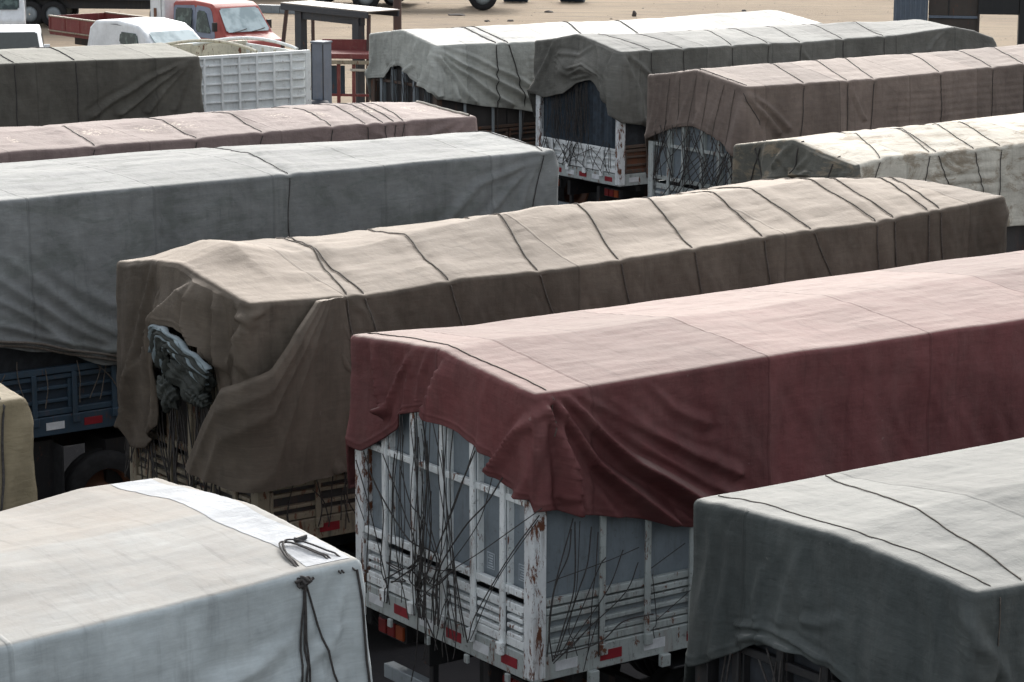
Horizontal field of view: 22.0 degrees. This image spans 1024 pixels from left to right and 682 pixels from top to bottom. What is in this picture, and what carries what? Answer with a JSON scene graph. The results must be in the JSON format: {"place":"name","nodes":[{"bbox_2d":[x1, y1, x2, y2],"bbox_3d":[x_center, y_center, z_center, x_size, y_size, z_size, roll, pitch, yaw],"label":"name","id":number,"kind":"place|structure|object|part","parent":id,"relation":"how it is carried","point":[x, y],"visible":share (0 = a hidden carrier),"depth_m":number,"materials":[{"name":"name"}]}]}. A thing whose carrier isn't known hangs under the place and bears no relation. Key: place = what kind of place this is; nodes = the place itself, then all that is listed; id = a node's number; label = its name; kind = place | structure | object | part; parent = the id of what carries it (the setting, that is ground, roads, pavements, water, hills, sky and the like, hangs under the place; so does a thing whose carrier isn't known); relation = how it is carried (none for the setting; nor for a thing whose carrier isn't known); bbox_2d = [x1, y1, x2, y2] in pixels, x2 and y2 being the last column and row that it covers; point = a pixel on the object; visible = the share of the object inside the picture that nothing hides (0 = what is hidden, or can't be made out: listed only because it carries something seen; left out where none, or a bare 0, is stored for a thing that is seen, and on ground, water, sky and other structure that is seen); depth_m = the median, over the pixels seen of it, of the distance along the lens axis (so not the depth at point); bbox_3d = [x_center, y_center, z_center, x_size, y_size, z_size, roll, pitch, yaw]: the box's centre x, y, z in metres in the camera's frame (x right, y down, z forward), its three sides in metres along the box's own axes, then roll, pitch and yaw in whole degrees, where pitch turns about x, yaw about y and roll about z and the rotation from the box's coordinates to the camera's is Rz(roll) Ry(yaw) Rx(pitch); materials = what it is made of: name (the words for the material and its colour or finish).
{"place":"outdoors","nodes":[
{"label":"outdoors","id":0,"kind":"place"},
{"bbox_2d":[63,443,650,681],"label":"yard paving","id":1,"kind":"structure","parent":0,"point":[383,648],"depth_m":24.23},
{"bbox_2d":[0,383,37,510],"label":"cargo truck","id":2,"kind":"object","parent":1,"relation":"on","point":[18,486],"visible":0.41,"depth_m":19.14,"materials":[{"name":"fabric"}]},
{"bbox_2d":[0,42,203,126],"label":"cargo truck","id":3,"kind":"object","parent":1,"relation":"on","point":[41,86],"visible":0.48,"depth_m":43.81,"materials":[{"name":"fabric"}]},
{"bbox_2d":[0,478,372,681],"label":"cargo truck","id":4,"kind":"object","parent":1,"relation":"on","point":[154,580],"visible":1,"depth_m":14.95,"materials":[{"name":"fabric"}]},
{"bbox_2d":[166,36,310,111],"bbox_3d":[-7.213,-4.006,49.617,6.565,3.174,2.438,-8,14,-35],"label":"stake truck","id":5,"kind":"object","parent":1,"relation":"on","point":[240,73],"visible":0.19,"depth_m":49.89,"materials":[{"name":"metal"}]},
{"bbox_2d":[0,101,477,162],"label":"cargo truck","id":6,"kind":"object","parent":1,"relation":"on","point":[309,123],"visible":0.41,"depth_m":34.02,"materials":[{"name":"fabric"}]},
{"bbox_2d":[0,131,558,499],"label":"cargo truck","id":7,"kind":"object","parent":1,"relation":"on","point":[74,231],"visible":0.49,"depth_m":28.01,"materials":[{"name":"fabric"}]},
{"bbox_2d":[114,176,1008,642],"bbox_3d":[0.833,0.480,26.738,9.996,3.812,2.798,-8,14,-35],"label":"cargo truck","id":8,"kind":"object","parent":1,"relation":"on","point":[234,370],"visible":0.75,"depth_m":24.47,"materials":[{"name":"fabric"}]},
{"bbox_2d":[364,10,822,203],"bbox_3d":[1.879,-4.417,50.729,9.750,3.594,2.481,-8,14,-35],"label":"cargo truck","id":9,"kind":"object","parent":1,"relation":"on","point":[484,75],"visible":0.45,"depth_m":47.98,"materials":[{"name":"fabric"}]},
{"bbox_2d":[345,250,1023,681],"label":"cargo truck","id":10,"kind":"object","parent":1,"relation":"on","point":[529,492],"visible":0.89,"depth_m":20.68,"materials":[{"name":"fabric"}]},
{"bbox_2d":[527,19,996,204],"bbox_3d":[4.705,-3.955,48.188,9.304,3.751,2.699,-8,14,-35],"label":"cargo truck","id":11,"kind":"object","parent":1,"relation":"on","point":[587,93],"visible":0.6,"depth_m":45.76,"materials":[{"name":"fabric"}]},
{"bbox_2d":[644,44,1023,196],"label":"cargo truck","id":12,"kind":"object","parent":1,"relation":"on","point":[701,123],"visible":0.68,"depth_m":40.94,"materials":[{"name":"fabric"}]},
{"bbox_2d":[684,438,1023,681],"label":"cargo truck","id":13,"kind":"object","parent":1,"relation":"on","point":[910,570],"visible":1,"depth_m":15.78,"materials":[{"name":"fabric"}]},
{"bbox_2d":[731,113,1023,252],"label":"cargo truck","id":14,"kind":"object","parent":1,"relation":"on","point":[984,154],"visible":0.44,"depth_m":32.39,"materials":[{"name":"fabric"}]},
{"bbox_2d":[315,0,402,5],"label":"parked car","id":15,"kind":"object","parent":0,"point":[389,2],"visible":0.52,"depth_m":97.79,"materials":[{"name":"rubber"}]},
{"bbox_2d":[393,0,401,29],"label":"utility pole","id":16,"kind":"object","parent":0,"point":[397,23],"depth_m":80.59,"materials":[{"name":"brown paint"}]},
{"bbox_2d":[504,0,527,1],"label":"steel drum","id":17,"kind":"object","parent":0,"point":[515,0],"visible":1,"depth_m":99.62,"materials":[{"name":"black metal"}]},
{"bbox_2d":[29,0,1017,102],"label":"sandy ground","id":18,"kind":"structure","parent":0,"point":[999,29],"depth_m":94.65,"materials":[{"name":"beige sand"}]},
{"bbox_2d":[0,0,25,24],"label":"white cab truck","id":19,"kind":"object","parent":18,"relation":"on","point":[12,12],"visible":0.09,"depth_m":77.25,"materials":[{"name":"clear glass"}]},
{"bbox_2d":[0,24,49,48],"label":"parked car","id":20,"kind":"object","parent":18,"relation":"on","point":[21,36],"visible":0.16,"depth_m":70.48,"materials":[{"name":"white metal"}]},
{"bbox_2d":[26,0,150,25],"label":"box truck","id":21,"kind":"object","parent":18,"relation":"on","point":[39,11],"visible":0.49,"depth_m":88.21,"materials":[{"name":"metal"}]},
{"bbox_2d":[87,17,200,45],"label":"white van","id":22,"kind":"object","parent":18,"relation":"on","point":[137,30],"visible":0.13,"depth_m":68.48,"materials":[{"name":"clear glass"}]},
{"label":"side window","id":23,"kind":"part","parent":22,"relation":"part of","materials":[{"name":"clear glass"}]},
{"bbox_2d":[48,0,280,47],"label":"crew cab truck","id":24,"kind":"object","parent":18,"relation":"on","point":[209,19],"visible":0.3,"depth_m":71.35,"materials":[{"name":"red metal"}]},
{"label":"rear side window","id":25,"kind":"part","parent":24,"relation":"part of","materials":[{"name":"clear glass"}]},
{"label":"rear door","id":26,"kind":"part","parent":24,"relation":"part of","materials":[{"name":"metal"}]},
{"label":"front side window","id":27,"kind":"part","parent":24,"relation":"part of","materials":[{"name":"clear glass"}]},
{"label":"front door top","id":28,"kind":"part","parent":24,"relation":"part of","materials":[{"name":"metal"}]},
{"bbox_2d":[258,4,294,13],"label":"concrete kerb","id":29,"kind":"structure","parent":18,"relation":"on","point":[267,8],"depth_m":94.39,"materials":[{"name":"white concrete"}]},
{"bbox_2d":[310,40,331,103],"bbox_3d":[-4.429,-5.858,61.061,0.610,2.140,0.790,7,14,29],"label":"grey cabinet","id":30,"kind":"object","parent":18,"relation":"on","point":[321,77],"visible":0.56,"depth_m":61.08,"materials":[{"name":"metal"}]},
{"bbox_2d":[280,0,399,102],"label":"metal shelter","id":31,"kind":"object","parent":18,"relation":"on","point":[355,16],"visible":0.67,"depth_m":65.63,"materials":[{"name":"metal"}]},
{"bbox_2d":[322,39,368,102],"bbox_3d":[-3.469,-6.355,64.216,2.600,1.830,1.630,1,12,6],"label":"steel frame cart","id":32,"kind":"object","parent":18,"relation":"on","point":[348,48],"visible":0.26,"depth_m":63.87,"materials":[{"name":"red metal"}]},
{"bbox_2d":[352,0,495,9],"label":"flatbed truck","id":33,"kind":"object","parent":18,"relation":"on","point":[482,4],"visible":0.86,"depth_m":95.75,"materials":[{"name":"rubber"}]},
{"bbox_2d":[448,13,464,15],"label":"stone","id":34,"kind":"object","parent":18,"relation":"on","point":[457,14],"visible":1,"depth_m":93.65,"materials":[{"name":"grey stone"}]},
{"bbox_2d":[119,0,1005,73],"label":"grit","id":35,"kind":"object","parent":18,"relation":"on","point":[551,2],"visible":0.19,"depth_m":94.65,"materials":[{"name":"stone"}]},
{"bbox_2d":[560,0,584,1],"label":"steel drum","id":36,"kind":"object","parent":18,"relation":"on","point":[572,0],"visible":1,"depth_m":99.68,"materials":[{"name":"black metal"}]},
{"bbox_2d":[893,0,1023,44],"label":"gatehouse","id":37,"kind":"object","parent":18,"relation":"on","point":[964,14],"visible":0.32,"depth_m":61.90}
]}

